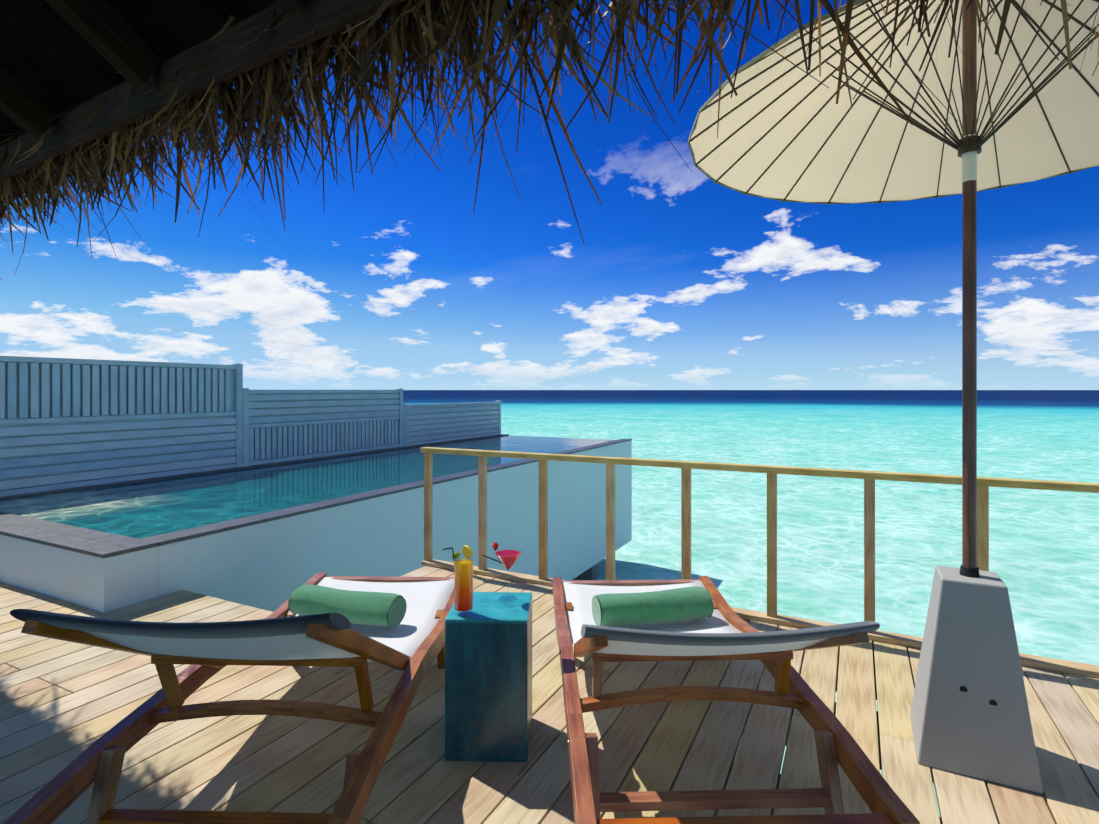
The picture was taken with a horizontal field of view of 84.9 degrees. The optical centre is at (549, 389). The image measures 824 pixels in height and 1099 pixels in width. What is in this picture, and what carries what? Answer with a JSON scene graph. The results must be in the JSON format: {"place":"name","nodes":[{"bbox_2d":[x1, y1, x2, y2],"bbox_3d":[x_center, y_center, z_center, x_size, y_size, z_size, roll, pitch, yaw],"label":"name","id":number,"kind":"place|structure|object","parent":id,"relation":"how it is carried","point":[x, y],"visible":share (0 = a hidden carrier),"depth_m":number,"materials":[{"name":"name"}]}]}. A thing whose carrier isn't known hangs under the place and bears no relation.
{"place":"outdoors","nodes":[
{"label":"outdoors","id":0,"kind":"place"},
{"bbox_2d":[0,0,405,180],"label":"roof structure","id":1,"kind":"object","parent":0,"point":[57,57],"visible":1,"depth_m":1.90,"materials":[{"name":"brown wood"}]},
{"bbox_2d":[0,0,1098,279],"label":"thatched roof","id":2,"kind":"structure","parent":1,"relation":"hanging from","point":[420,32],"depth_m":1.64,"materials":[{"name":"brown plant"}]},
{"bbox_2d":[0,566,1098,823],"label":"deck planks","id":3,"kind":"object","parent":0,"point":[64,704],"visible":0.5,"depth_m":2.20,"materials":[{"name":"brown wood"}]},
{"bbox_2d":[2,573,454,823],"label":"lounger frame","id":4,"kind":"object","parent":3,"relation":"on","point":[98,763],"visible":0.69,"depth_m":1.71,"materials":[{"name":"brown wood"}]},
{"bbox_2d":[10,609,350,638],"bbox_3d":[-0.869,0.564,1.441,0.746,0.109,0.136,0,0,2],"label":"lounger headrest rail","id":5,"kind":"object","parent":4,"relation":"attached to","point":[294,625],"visible":0.9,"depth_m":1.39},
{"bbox_2d":[80,577,454,661],"bbox_3d":[-0.844,0.782,2.257,0.706,0.504,1.707,0,0,2],"label":"lounger sling","id":6,"kind":"object","parent":4,"relation":"on","point":[413,629],"visible":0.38,"depth_m":1.75,"materials":[{"name":"white fabric"}]},
{"bbox_2d":[288,585,406,626],"bbox_3d":[-0.891,0.947,2.650,0.510,0.137,0.163,0,0,18],"label":"towel","id":7,"kind":"object","parent":6,"relation":"on","point":[371,608],"visible":0.96,"depth_m":2.58,"materials":[{"name":"green fabric"}]},
{"bbox_2d":[445,592,531,761],"bbox_3d":[-0.213,1.026,2.192,0.284,0.486,0.284,0,0,2],"label":"side table","id":8,"kind":"object","parent":3,"relation":"on","point":[488,679],"visible":0.94,"depth_m":2.05,"materials":[{"name":"teal paint"}]},
{"bbox_2d":[454,556,473,616],"bbox_3d":[-0.300,0.685,2.105,0.068,0.194,0.068,0,0,27],"label":"drinking glass","id":9,"kind":"object","parent":8,"relation":"on","point":[461,589],"visible":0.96,"depth_m":2.09,"materials":[{"name":"clear glass"}]},
{"bbox_2d":[442,545,472,565],"bbox_3d":[-0.326,0.657,2.127,0.108,0.213,0.041,0,0,-11],"label":"drink garnish","id":10,"kind":"object","parent":9,"relation":"in","point":[466,550],"visible":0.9,"depth_m":2.12,"materials":[{"name":"yellow food"}]},
{"bbox_2d":[455,559,472,610],"bbox_3d":[-0.300,0.682,2.105,0.064,0.164,0.064,0,0,27],"label":"orange cocktail","id":11,"kind":"object","parent":9,"relation":"in","point":[465,575],"visible":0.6,"depth_m":2.08,"materials":[{"name":"orange liquid"}]},
{"bbox_2d":[493,548,522,601],"bbox_3d":[-0.156,0.693,2.256,0.116,0.180,0.116,0,0,27],"label":"cocktail glass","id":12,"kind":"object","parent":8,"relation":"on","point":[507,576],"visible":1,"depth_m":2.25,"materials":[{"name":"clear glass"}]},
{"bbox_2d":[482,542,500,562],"bbox_3d":[-0.203,0.617,2.252,0.085,0.087,0.054,0,0,27],"label":"cocktail garnish","id":13,"kind":"object","parent":12,"relation":"on","point":[495,545],"visible":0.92,"depth_m":2.25,"materials":[{"name":"red food"}]},
{"bbox_2d":[495,550,520,569],"bbox_3d":[-0.156,0.644,2.256,0.098,0.061,0.098,0,0,27],"label":"cocktail","id":14,"kind":"object","parent":12,"relation":"in","point":[511,556],"visible":0.79,"depth_m":2.24,"materials":[{"name":"liquid"}]},
{"bbox_2d":[553,576,919,823],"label":"lounger frame","id":15,"kind":"object","parent":3,"relation":"on","point":[835,742],"visible":0.85,"depth_m":1.69,"materials":[{"name":"brown wood"}]},
{"bbox_2d":[562,580,828,655],"bbox_3d":[0.439,0.822,2.297,0.706,0.425,1.517,0,0,-2],"label":"lounger sling","id":16,"kind":"object","parent":15,"relation":"on","point":[579,596],"visible":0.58,"depth_m":2.57,"materials":[{"name":"white fabric"}]},
{"bbox_2d":[592,586,713,625],"bbox_3d":[0.449,0.947,2.633,0.510,0.137,0.163,0,0,-11],"label":"towel","id":17,"kind":"object","parent":16,"relation":"on","point":[655,607],"visible":1,"depth_m":2.57,"materials":[{"name":"green fabric"}]},
{"bbox_2d":[581,621,879,645],"bbox_3d":[0.460,0.641,1.577,0.746,0.101,0.141,0,0,-2],"label":"lounger headrest rail","id":18,"kind":"object","parent":15,"relation":"attached to","point":[702,639],"visible":0.96,"depth_m":1.52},
{"bbox_2d":[420,447,1098,677],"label":"deck railing","id":19,"kind":"object","parent":3,"relation":"on","point":[771,616],"visible":0.77,"depth_m":3.30,"materials":[{"name":"brown wood"}]},
{"bbox_2d":[910,565,1042,793],"bbox_3d":[1.475,0.960,2.110,0.339,0.620,0.339,0,0,27],"label":"umbrella base","id":20,"kind":"object","parent":3,"relation":"on","point":[969,642],"visible":0.98,"depth_m":2.00,"materials":[{"name":"white concrete"}]},
{"bbox_2d":[958,0,981,577],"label":"umbrella pole","id":21,"kind":"object","parent":20,"relation":"in","point":[969,153],"visible":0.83,"depth_m":2.09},
{"bbox_2d":[688,0,1098,203],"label":"umbrella ribs","id":22,"kind":"object","parent":21,"relation":"attached to","point":[954,137],"visible":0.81,"depth_m":2.20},
{"bbox_2d":[690,0,1098,203],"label":"umbrella canopy","id":23,"kind":"object","parent":22,"relation":"attached to","point":[1027,148],"visible":0.75,"depth_m":2.54,"materials":[{"name":"beige fabric"}]},
{"bbox_2d":[960,686,996,705],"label":"base holes","id":24,"kind":"object","parent":20,"relation":"in","point":[991,702],"visible":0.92,"depth_m":1.97,"materials":[{"name":"black"}]},
{"bbox_2d":[0,0,1098,389],"label":"sky","id":25,"kind":"structure","parent":0,"point":[399,283],"materials":[{"name":"blue"}]},
{"bbox_2d":[578,563,597,579],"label":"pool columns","id":26,"kind":"structure","parent":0,"point":[591,573],"depth_m":10.26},
{"bbox_2d":[403,390,1098,816],"bbox_3d":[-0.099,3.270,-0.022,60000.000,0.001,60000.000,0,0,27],"label":"sea","id":27,"kind":"structure","parent":0,"point":[1043,554],"depth_m":18.80,"materials":[{"name":"teal liquid"}]},
{"bbox_2d":[0,434,631,612],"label":"pool shell","id":28,"kind":"object","parent":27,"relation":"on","point":[271,561],"visible":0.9,"depth_m":5.05},
{"bbox_2d":[0,356,500,496],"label":"privacy fence","id":29,"kind":"object","parent":28,"relation":"on","point":[65,423],"visible":1,"depth_m":6.57,"materials":[{"name":"white wood"}]},
{"bbox_2d":[0,435,613,538],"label":"pool water","id":30,"kind":"structure","parent":28,"relation":"in","point":[145,509],"depth_m":5.72,"materials":[{"name":"teal liquid"}]},
{"bbox_2d":[716,640,941,823],"bbox_3d":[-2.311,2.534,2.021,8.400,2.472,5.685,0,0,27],"label":"deck board gaps","id":31,"kind":"object","parent":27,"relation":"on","point":[876,711],"depth_m":2.53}
]}

